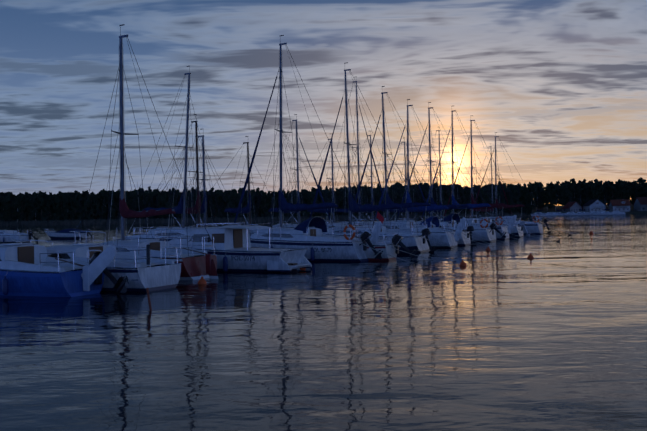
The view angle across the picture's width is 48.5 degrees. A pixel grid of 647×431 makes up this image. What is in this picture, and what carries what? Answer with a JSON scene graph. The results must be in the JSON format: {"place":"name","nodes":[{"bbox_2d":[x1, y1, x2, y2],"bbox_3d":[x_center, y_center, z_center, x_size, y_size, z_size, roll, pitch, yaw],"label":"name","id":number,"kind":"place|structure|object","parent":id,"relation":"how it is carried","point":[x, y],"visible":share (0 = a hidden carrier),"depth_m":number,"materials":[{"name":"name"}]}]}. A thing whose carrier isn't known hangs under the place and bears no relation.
{"place":"outdoors","nodes":[
{"label":"outdoors","id":0,"kind":"place"},
{"bbox_2d":[0,214,646,430],"bbox_3d":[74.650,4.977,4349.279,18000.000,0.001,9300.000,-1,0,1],"label":"lake water","id":1,"kind":"structure","parent":0,"point":[551,335],"depth_m":12.09,"materials":[{"name":"blue liquid"}]},
{"bbox_2d":[0,230,38,242],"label":"boat","id":2,"kind":"object","parent":1,"relation":"on","point":[7,236],"visible":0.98,"depth_m":71.86,"materials":[{"name":"white plastic"}]},
{"bbox_2d":[0,243,127,296],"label":"blue boat","id":3,"kind":"object","parent":1,"relation":"on","point":[28,269],"visible":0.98,"depth_m":20.55,"materials":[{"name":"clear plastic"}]},
{"bbox_2d":[44,222,94,238],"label":"speedboat","id":4,"kind":"object","parent":1,"relation":"on","point":[63,234],"visible":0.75,"depth_m":83.20,"materials":[{"name":"white plastic"}]},
{"bbox_2d":[11,240,180,291],"bbox_3d":[-7.835,1.714,23.360,6.478,1.845,2.646,-1,0,26],"label":"boat","id":5,"kind":"object","parent":1,"relation":"on","point":[159,274],"visible":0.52,"depth_m":22.17,"materials":[{"name":"white plastic"}]},
{"bbox_2d":[69,24,217,279],"bbox_3d":[-6.940,-2.143,27.198,7.449,10.401,2.826,-1,0,29],"label":"sailboat","id":6,"kind":"object","parent":1,"relation":"on","point":[196,264],"visible":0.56,"depth_m":26.86,"materials":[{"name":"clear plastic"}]},
{"bbox_2d":[146,244,149,266],"bbox_3d":[-5.367,2.081,22.073,0.128,2.380,0.128,-1,0,23],"label":"mooring post","id":7,"kind":"object","parent":1,"relation":"in","point":[148,254],"visible":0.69,"depth_m":22.03,"materials":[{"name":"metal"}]},
{"bbox_2d":[146,288,151,310],"bbox_3d":[-4.044,2.479,16.981,0.290,1.542,0.067,-1,0,15],"label":"mooring post","id":8,"kind":"object","parent":1,"relation":"in","point":[149,301],"visible":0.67,"depth_m":16.98,"materials":[{"name":"brown wood"}]},
{"bbox_2d":[115,66,228,241],"bbox_3d":[-9.121,-3.100,43.545,7.962,11.643,3.266,-1,0,28],"label":"yacht","id":9,"kind":"object","parent":1,"relation":"on","point":[180,209],"visible":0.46,"depth_m":43.03,"materials":[{"name":"white plastic"}]},
{"bbox_2d":[134,114,240,234],"bbox_3d":[-8.391,-1.790,44.905,7.962,9.002,3.261,-1,0,29],"label":"yacht","id":10,"kind":"object","parent":1,"relation":"on","point":[197,206],"visible":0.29,"depth_m":44.55,"materials":[{"name":"white plastic"}]},
{"bbox_2d":[141,129,244,232],"bbox_3d":[-8.098,-1.370,45.453,7.962,8.155,3.189,-1,0,26],"label":"yacht","id":11,"kind":"object","parent":1,"relation":"on","point":[204,207],"visible":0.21,"depth_m":45.10,"materials":[{"name":"white plastic"}]},
{"bbox_2d":[198,275,206,283],"bbox_3d":[-3.994,2.158,23.654,0.300,0.415,0.300,0,2,1],"label":"mooring buoy","id":12,"kind":"object","parent":1,"relation":"on","point":[202,280],"visible":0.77,"depth_m":23.57,"materials":[{"name":"orange plastic"}]},
{"bbox_2d":[153,223,311,271],"bbox_3d":[-4.254,1.471,30.207,7.485,2.275,2.945,-1,0,26],"label":"boat","id":13,"kind":"object","parent":1,"relation":"on","point":[236,251],"visible":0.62,"depth_m":28.98,"materials":[{"name":"white plastic"}]},
{"bbox_2d":[189,136,286,235],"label":"yacht","id":14,"kind":"object","parent":1,"relation":"on","point":[245,210],"visible":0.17,"depth_m":49.61,"materials":[{"name":"white plastic"}]},
{"bbox_2d":[245,114,333,229],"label":"yacht","id":15,"kind":"object","parent":1,"relation":"on","point":[298,202],"visible":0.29,"depth_m":55.73,"materials":[{"name":"white plastic"}]},
{"bbox_2d":[283,139,365,228],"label":"yacht","id":16,"kind":"object","parent":1,"relation":"on","point":[322,210],"visible":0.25,"depth_m":61.05,"materials":[{"name":"white plastic"}]},
{"bbox_2d":[232,35,430,262],"bbox_3d":[1.422,-3.376,34.838,15.195,11.841,3.148,-1,0,29],"label":"sailboat","id":17,"kind":"object","parent":1,"relation":"on","point":[312,239],"visible":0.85,"depth_m":35.38,"materials":[{"name":"white plastic"}]},
{"bbox_2d":[322,81,389,225],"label":"yacht","id":18,"kind":"object","parent":1,"relation":"on","point":[345,210],"visible":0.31,"depth_m":65.79,"materials":[{"name":"white plastic"}]},
{"bbox_2d":[331,135,399,222],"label":"yacht","id":19,"kind":"object","parent":1,"relation":"on","point":[373,202],"visible":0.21,"depth_m":68.38,"materials":[{"name":"white plastic"}]},
{"bbox_2d":[333,233,417,259],"bbox_3d":[1.622,1.573,35.522,6.183,1.845,2.117,-1,0,25],"label":"boat","id":20,"kind":"object","parent":1,"relation":"on","point":[386,246],"visible":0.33,"depth_m":34.72,"materials":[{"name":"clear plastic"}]},
{"bbox_2d":[302,62,473,252],"bbox_3d":[5.303,-3.461,42.013,15.023,11.899,3.480,-1,0,27],"label":"yacht","id":21,"kind":"object","parent":1,"relation":"on","point":[412,240],"visible":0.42,"depth_m":43.10,"materials":[{"name":"white plastic"}]},
{"bbox_2d":[368,142,429,221],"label":"yacht","id":22,"kind":"object","parent":1,"relation":"on","point":[402,210],"visible":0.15,"depth_m":76.33,"materials":[{"name":"white plastic"}]},
{"bbox_2d":[348,86,500,247],"bbox_3d":[7.762,-3.206,47.119,14.232,11.320,3.248,-1,0,27],"label":"yacht","id":23,"kind":"object","parent":1,"relation":"on","point":[445,235],"visible":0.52,"depth_m":47.77,"materials":[{"name":"white plastic"}]},
{"bbox_2d":[409,130,464,219],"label":"yacht","id":24,"kind":"object","parent":1,"relation":"on","point":[439,178],"visible":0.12,"depth_m":86.66,"materials":[{"name":"white plastic"}]},
{"bbox_2d":[368,99,514,245],"bbox_3d":[9.646,-2.990,49.787,14.253,10.832,3.008,-1,-1,27],"label":"yacht","id":25,"kind":"object","parent":1,"relation":"on","point":[462,241],"visible":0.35,"depth_m":50.95,"materials":[{"name":"white plastic"}]},
{"bbox_2d":[459,258,466,265],"bbox_3d":[5.841,2.007,30.127,0.300,0.415,0.300,-5,-8,1],"label":"mooring buoy","id":26,"kind":"object","parent":1,"relation":"on","point":[462,263],"visible":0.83,"depth_m":30.03,"materials":[{"name":"orange plastic"}]},
{"bbox_2d":[391,102,535,241],"bbox_3d":[12.319,-3.410,56.074,15.313,11.598,3.400,-1,0,29],"label":"yacht","id":27,"kind":"object","parent":1,"relation":"on","point":[487,232],"visible":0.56,"depth_m":56.92,"materials":[{"name":"white plastic"}]},
{"bbox_2d":[417,110,549,239],"bbox_3d":[14.703,-3.580,60.019,14.624,11.868,3.331,-1,0,28],"label":"yacht","id":28,"kind":"object","parent":1,"relation":"on","point":[500,227],"visible":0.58,"depth_m":60.88,"materials":[{"name":"white plastic"}]},
{"bbox_2d":[465,146,511,217],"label":"yacht","id":29,"kind":"object","parent":1,"relation":"on","point":[489,209],"visible":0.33,"depth_m":108.40,"materials":[{"name":"white plastic"}]},
{"bbox_2d":[444,115,553,236],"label":"yacht","id":30,"kind":"object","parent":1,"relation":"on","point":[518,226],"visible":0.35,"depth_m":65.82,"materials":[{"name":"white plastic"}]},
{"bbox_2d":[466,132,578,233],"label":"yacht","id":31,"kind":"object","parent":1,"relation":"on","point":[536,226],"visible":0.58,"depth_m":73.93,"materials":[{"name":"white plastic"}]},
{"bbox_2d":[530,207,545,215],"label":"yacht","id":32,"kind":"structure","parent":1,"relation":"on","point":[539,214],"depth_m":433.37,"materials":[{"name":"white plastic"}]},
{"bbox_2d":[544,212,559,215],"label":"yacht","id":33,"kind":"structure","parent":1,"relation":"on","point":[552,214],"depth_m":432.20,"materials":[{"name":"white plastic"}]},
{"bbox_2d":[554,196,566,215],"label":"boat","id":34,"kind":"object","parent":1,"relation":"on","point":[562,214],"depth_m":433.14,"materials":[{"name":"white plastic"}]},
{"bbox_2d":[567,204,576,215],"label":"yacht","id":35,"kind":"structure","parent":1,"relation":"on","point":[569,213],"depth_m":432.82,"materials":[{"name":"white plastic"}]},
{"bbox_2d":[577,195,590,215],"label":"sailboat","id":36,"kind":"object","parent":1,"relation":"on","point":[580,213],"depth_m":431.96,"materials":[{"name":"white plastic"}]},
{"bbox_2d":[591,211,603,214],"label":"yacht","id":37,"kind":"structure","parent":1,"relation":"on","point":[596,213],"depth_m":433.25,"materials":[{"name":"white plastic"}]},
{"bbox_2d":[599,194,611,214],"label":"sailboat","id":38,"kind":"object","parent":1,"relation":"on","point":[606,212],"depth_m":433.09,"materials":[{"name":"white plastic"}]},
{"bbox_2d":[610,211,624,214],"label":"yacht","id":39,"kind":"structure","parent":1,"relation":"on","point":[617,213],"depth_m":431.41,"materials":[{"name":"white plastic"}]},
{"bbox_2d":[0,0,646,205],"label":"sky","id":40,"kind":"structure","parent":0,"point":[561,84],"materials":[{"name":"blue"}]},
{"bbox_2d":[13,204,646,220],"bbox_3d":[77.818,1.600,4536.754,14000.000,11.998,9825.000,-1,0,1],"label":"ground","id":41,"kind":"structure","parent":0,"point":[631,212],"depth_m":481.53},
{"bbox_2d":[0,213,527,225],"bbox_3d":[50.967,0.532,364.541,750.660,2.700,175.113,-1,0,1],"label":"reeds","id":42,"kind":"object","parent":41,"relation":"on","point":[102,221],"visible":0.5,"depth_m":343.95,"materials":[{"name":"green plant"}]},
{"bbox_2d":[0,177,646,222],"bbox_3d":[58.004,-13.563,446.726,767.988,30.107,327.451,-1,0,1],"label":"forest trees","id":43,"kind":"object","parent":41,"relation":"on","point":[40,206],"visible":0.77,"depth_m":367.28,"materials":[{"name":"green plant"}]},
{"bbox_2d":[562,201,582,211],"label":"house","id":44,"kind":"structure","parent":41,"relation":"on","point":[574,206],"depth_m":479.66,"materials":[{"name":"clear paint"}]},
{"bbox_2d":[583,199,606,211],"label":"white house","id":45,"kind":"structure","parent":41,"relation":"on","point":[594,205],"depth_m":475.65,"materials":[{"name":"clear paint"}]},
{"bbox_2d":[633,197,646,210],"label":"house","id":46,"kind":"structure","parent":41,"relation":"on","point":[639,203],"depth_m":481.32,"materials":[{"name":"white paint"}]},
{"bbox_2d":[608,199,630,211],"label":"white house","id":47,"kind":"structure","parent":0,"point":[622,205],"depth_m":477.70,"materials":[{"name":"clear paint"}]}
]}

